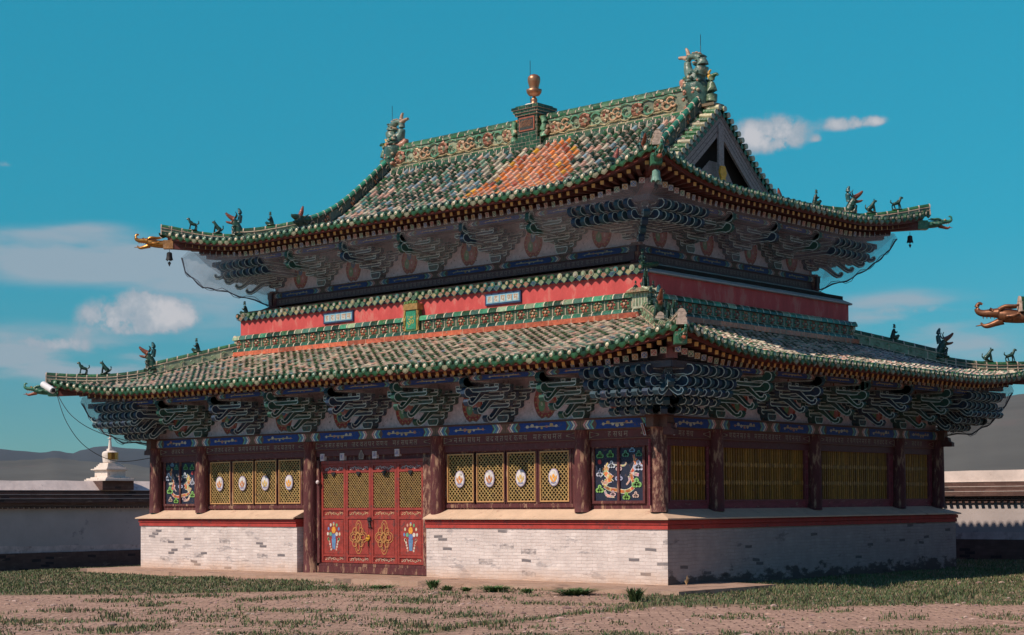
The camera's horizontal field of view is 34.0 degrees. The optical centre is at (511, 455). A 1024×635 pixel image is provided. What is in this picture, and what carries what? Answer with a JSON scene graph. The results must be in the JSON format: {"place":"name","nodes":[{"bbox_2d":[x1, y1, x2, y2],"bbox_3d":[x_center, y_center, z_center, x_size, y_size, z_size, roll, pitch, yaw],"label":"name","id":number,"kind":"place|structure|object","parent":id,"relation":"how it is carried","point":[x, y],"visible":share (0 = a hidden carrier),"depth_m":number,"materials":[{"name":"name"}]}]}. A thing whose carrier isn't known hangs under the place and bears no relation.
{"place":"outdoors","nodes":[
{"label":"outdoors","id":0,"kind":"place"},
{"bbox_2d":[0,458,149,507],"bbox_3d":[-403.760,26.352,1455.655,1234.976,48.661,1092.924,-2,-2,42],"label":"hill","id":1,"kind":"structure","parent":0,"point":[49,469],"depth_m":1271.24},
{"bbox_2d":[0,446,149,467],"bbox_3d":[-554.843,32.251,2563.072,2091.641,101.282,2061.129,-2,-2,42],"label":"hill","id":2,"kind":"structure","parent":0,"point":[130,455],"depth_m":2346.99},
{"bbox_2d":[80,566,775,595],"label":"pavement","id":3,"kind":"structure","parent":0,"point":[410,580],"depth_m":42.95,"materials":[{"name":"stone"}]},
{"bbox_2d":[0,559,1023,634],"bbox_3d":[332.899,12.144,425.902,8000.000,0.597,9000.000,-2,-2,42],"label":"ground","id":4,"kind":"structure","parent":0,"point":[659,616],"depth_m":31.26,"materials":[{"name":"brown soil"}]},
{"bbox_2d":[0,480,150,570],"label":"boundary wall","id":5,"kind":"structure","parent":4,"relation":"on","point":[48,524],"depth_m":68.52,"materials":[{"name":"paint"}]},
{"bbox_2d":[84,434,135,489],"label":"stupa","id":6,"kind":"object","parent":5,"relation":"on","point":[109,474],"visible":0.91,"depth_m":70.23,"materials":[{"name":"paint"}]},
{"bbox_2d":[363,584,404,588],"bbox_3d":[-3.202,3.240,41.341,1.314,0.099,1.548,-2,-2,42],"label":"weed","id":7,"kind":"object","parent":4,"relation":"on","point":[380,586],"visible":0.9,"depth_m":41.41,"materials":[{"name":"green plant"}]},
{"bbox_2d":[424,579,441,588],"bbox_3d":[-1.889,3.109,40.526,0.588,0.260,0.501,-2,-2,42],"label":"weed","id":8,"kind":"object","parent":4,"relation":"on","point":[432,583],"visible":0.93,"depth_m":40.45,"materials":[{"name":"green plant"}]},
{"bbox_2d":[436,585,454,590],"bbox_3d":[-1.531,3.152,39.939,0.553,0.159,0.455,-2,-2,42],"label":"weed","id":9,"kind":"object","parent":4,"relation":"on","point":[446,587],"visible":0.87,"depth_m":39.88,"materials":[{"name":"green plant"}]},
{"bbox_2d":[460,587,471,590],"bbox_3d":[-1.065,3.146,39.434,0.520,0.120,0.588,-2,-2,42],"label":"weed","id":10,"kind":"object","parent":4,"relation":"on","point":[465,589],"visible":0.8,"depth_m":39.35,"materials":[{"name":"green plant"}]},
{"bbox_2d":[471,584,516,591],"bbox_3d":[-0.452,3.084,38.835,1.395,0.170,1.335,-2,-2,42],"label":"weed","id":11,"kind":"object","parent":4,"relation":"on","point":[493,588],"visible":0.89,"depth_m":38.77,"materials":[{"name":"green plant"}]},
{"bbox_2d":[0,576,1023,634],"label":"rubble","id":12,"kind":"object","parent":4,"relation":"on","point":[522,613],"visible":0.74,"depth_m":30.53,"materials":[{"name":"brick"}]},
{"bbox_2d":[23,34,1023,584],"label":"temple hall","id":13,"kind":"structure","parent":4,"relation":"on","point":[539,342],"depth_m":46.67,"materials":[{"name":"tile"}]},
{"bbox_2d":[40,381,60,393],"bbox_3d":[-14.620,-2.164,53.277,0.647,0.419,0.570,-2,-2,42],"label":"surveillance camera","id":14,"kind":"object","parent":13,"relation":"attached to","point":[47,387],"visible":1,"depth_m":53.04,"materials":[{"name":"white plastic"}]},
{"bbox_2d":[56,392,146,445],"bbox_3d":[-12.930,-1.149,53.063,2.994,1.747,0.546,0,-2,-13],"label":"hanging cable","id":15,"kind":"object","parent":13,"relation":"attached to","point":[94,430],"visible":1,"depth_m":52.86,"materials":[{"name":"black metal"}]},
{"bbox_2d":[56,393,148,461],"bbox_3d":[-12.830,-0.909,53.141,3.202,2.220,0.570,0,-2,-16],"label":"hanging cable","id":16,"kind":"object","parent":13,"relation":"hanging from","point":[88,448],"visible":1,"depth_m":52.84,"materials":[{"name":"black metal"}]},
{"bbox_2d":[81,403,146,444],"bbox_3d":[-11.506,-1.109,53.702,3.325,1.644,3.322,-2,-2,42],"label":"corner netting","id":17,"kind":"object","parent":13,"relation":"attached to","point":[103,432],"visible":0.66,"depth_m":53.60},
{"bbox_2d":[166,249,172,265],"bbox_3d":[-11.048,-6.400,53.940,0.238,0.589,0.238,-2,-2,42],"label":"wind bell","id":18,"kind":"object","parent":13,"relation":"hanging from","point":[169,257],"visible":1,"depth_m":53.87,"materials":[{"name":"black metal"}]},
{"bbox_2d":[210,462,229,503],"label":"lattice window","id":19,"kind":"structure","parent":13,"relation":"in","point":[219,483],"depth_m":51.67,"materials":[{"name":"paint"}]},
{"bbox_2d":[181,257,267,306],"bbox_3d":[-8.073,-5.661,54.068,3.763,1.877,3.737,-2,-2,42],"label":"corner netting","id":20,"kind":"object","parent":13,"relation":"attached to","point":[213,289],"visible":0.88,"depth_m":53.96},
{"bbox_2d":[233,461,252,503],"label":"lattice window","id":21,"kind":"structure","parent":13,"relation":"in","point":[241,482],"depth_m":50.93,"materials":[{"name":"paint"}]},
{"bbox_2d":[255,460,276,503],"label":"lattice window","id":22,"kind":"structure","parent":13,"relation":"in","point":[265,480],"depth_m":50.21,"materials":[{"name":"paint"}]},
{"bbox_2d":[279,459,300,503],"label":"lattice window","id":23,"kind":"structure","parent":13,"relation":"in","point":[289,480],"depth_m":49.48,"materials":[{"name":"paint"}]},
{"bbox_2d":[321,464,345,562],"bbox_3d":[-5.130,1.660,48.213,1.033,2.835,0.095,-2,-2,42],"label":"door leaf","id":24,"kind":"structure","parent":13,"relation":"in","point":[333,520],"depth_m":48.22,"materials":[{"name":"red paint"}]},
{"bbox_2d":[346,463,370,563],"bbox_3d":[-4.348,1.634,47.493,1.069,2.835,0.132,-2,-2,42],"label":"door leaf","id":25,"kind":"structure","parent":13,"relation":"in","point":[358,520],"depth_m":47.51,"materials":[{"name":"red paint"}]},
{"bbox_2d":[371,462,396,563],"bbox_3d":[-3.580,1.610,46.811,1.033,2.835,0.132,-2,-2,42],"label":"door leaf","id":26,"kind":"structure","parent":13,"relation":"in","point":[383,520],"depth_m":46.82,"materials":[{"name":"red paint"}]},
{"bbox_2d":[397,461,422,564],"bbox_3d":[-2.787,1.586,46.131,1.033,2.835,0.095,-2,-2,42],"label":"door leaf","id":27,"kind":"structure","parent":13,"relation":"in","point":[409,520],"depth_m":46.14,"materials":[{"name":"red paint"}]},
{"bbox_2d":[447,454,473,502],"bbox_3d":[-1.383,0.603,44.881,0.970,1.300,0.092,-2,-2,42],"label":"lattice window","id":28,"kind":"structure","parent":13,"relation":"in","point":[459,479],"depth_m":44.88,"materials":[{"name":"paint"}]},
{"bbox_2d":[476,453,503,501],"bbox_3d":[-0.576,0.578,44.164,0.970,1.300,0.092,-2,-2,42],"label":"lattice window","id":29,"kind":"structure","parent":13,"relation":"in","point":[489,479],"depth_m":44.17,"materials":[{"name":"paint"}]},
{"bbox_2d":[507,451,535,501],"bbox_3d":[0.247,0.552,43.434,0.970,1.300,0.092,-2,-2,42],"label":"lattice window","id":30,"kind":"structure","parent":13,"relation":"in","point":[520,479],"depth_m":43.43,"materials":[{"name":"paint"}]},
{"bbox_2d":[540,450,569,501],"bbox_3d":[1.084,0.525,42.691,0.970,1.300,0.092,-2,-2,42],"label":"lattice window","id":31,"kind":"structure","parent":13,"relation":"in","point":[553,477],"depth_m":42.68,"materials":[{"name":"paint"}]},
{"bbox_2d":[651,169,660,189],"bbox_3d":[3.533,-6.830,40.991,0.262,0.651,0.262,-2,-2,42],"label":"wind bell","id":32,"kind":"object","parent":13,"relation":"hanging from","point":[656,177],"visible":1,"depth_m":40.92,"materials":[{"name":"green metal"}]},
{"bbox_2d":[669,445,706,501],"bbox_3d":[4.324,0.420,41.507,0.180,1.430,1.620,-2,-2,42],"label":"slatted window","id":33,"kind":"structure","parent":13,"relation":"in","point":[687,466],"depth_m":41.46,"materials":[{"name":"paint"}]},
{"bbox_2d":[723,447,805,500],"bbox_3d":[6.602,0.478,44.071,0.180,1.430,3.980,-2,-2,42],"label":"slatted window","id":34,"kind":"structure","parent":13,"relation":"in","point":[750,474],"depth_m":44.05,"materials":[{"name":"paint"}]},
{"bbox_2d":[821,451,889,500],"bbox_3d":[9.644,0.554,47.494,0.180,1.430,3.980,-2,-2,42],"label":"slatted window","id":35,"kind":"structure","parent":13,"relation":"in","point":[845,475],"depth_m":47.50,"materials":[{"name":"paint"}]},
{"bbox_2d":[819,239,897,290],"bbox_3d":[9.350,-5.856,50.907,3.492,1.858,3.477,-2,-2,42],"label":"corner netting","id":36,"kind":"object","parent":13,"relation":"attached to","point":[870,266],"visible":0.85,"depth_m":50.95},
{"bbox_2d":[907,235,912,247],"bbox_3d":[12.149,-6.585,51.063,0.200,0.496,0.200,-2,-2,42],"label":"wind bell","id":37,"kind":"object","parent":13,"relation":"hanging from","point":[909,239],"visible":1,"depth_m":51.01,"materials":[{"name":"black metal"}]},
{"bbox_2d":[905,454,929,499],"bbox_3d":[12.019,0.614,50.165,0.180,1.430,1.770,-2,-2,42],"label":"slatted window","id":38,"kind":"structure","parent":13,"relation":"in","point":[917,465],"depth_m":50.28,"materials":[{"name":"paint"}]},
{"bbox_2d":[948,392,1012,435],"bbox_3d":[13.030,-1.347,51.024,3.325,1.644,3.322,-2,-2,42],"label":"corner netting","id":39,"kind":"object","parent":13,"relation":"attached to","point":[990,423],"visible":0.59,"depth_m":51.07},
{"bbox_2d":[520,588,533,592],"bbox_3d":[0.326,3.091,38.288,0.409,0.119,0.499,-1,-2,6],"label":"weed","id":40,"kind":"object","parent":4,"relation":"on","point":[529,590],"visible":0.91,"depth_m":38.27,"materials":[{"name":"green plant"}]},
{"bbox_2d":[536,587,611,594],"bbox_3d":[1.404,3.043,37.509,1.870,0.170,1.744,0,-2,-24],"label":"weed","id":41,"kind":"object","parent":4,"relation":"on","point":[578,591],"visible":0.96,"depth_m":37.42,"materials":[{"name":"green plant"}]},
{"bbox_2d":[622,587,644,601],"bbox_3d":[2.558,2.910,35.158,0.595,0.340,0.776,-2,-2,42],"label":"grass tuft","id":42,"kind":"object","parent":4,"relation":"on","point":[634,595],"visible":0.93,"depth_m":35.06,"materials":[{"name":"green plant"}]},
{"bbox_2d":[944,470,1023,559],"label":"boundary wall","id":43,"kind":"structure","parent":4,"relation":"on","point":[989,529],"depth_m":58.44,"materials":[{"name":"paint"}]},
{"bbox_2d":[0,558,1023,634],"bbox_3d":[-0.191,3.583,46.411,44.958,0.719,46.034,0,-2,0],"label":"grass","id":44,"kind":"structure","parent":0,"point":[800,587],"depth_m":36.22,"materials":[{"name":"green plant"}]},
{"bbox_2d":[0,0,1023,452],"label":"sky","id":45,"kind":"structure","parent":0,"point":[120,120],"materials":[{"name":"blue"}]},
{"bbox_2d":[936,394,1023,499],"bbox_3d":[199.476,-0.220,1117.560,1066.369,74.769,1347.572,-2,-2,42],"label":"hill","id":46,"kind":"structure","parent":0,"point":[997,444],"depth_m":585.04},
{"bbox_2d":[974,296,1023,327],"bbox_3d":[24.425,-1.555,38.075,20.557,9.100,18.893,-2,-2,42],"label":"dragon ornament","id":47,"kind":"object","parent":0,"point":[1006,313],"depth_m":37.59,"materials":[{"name":"metal"}]}
]}

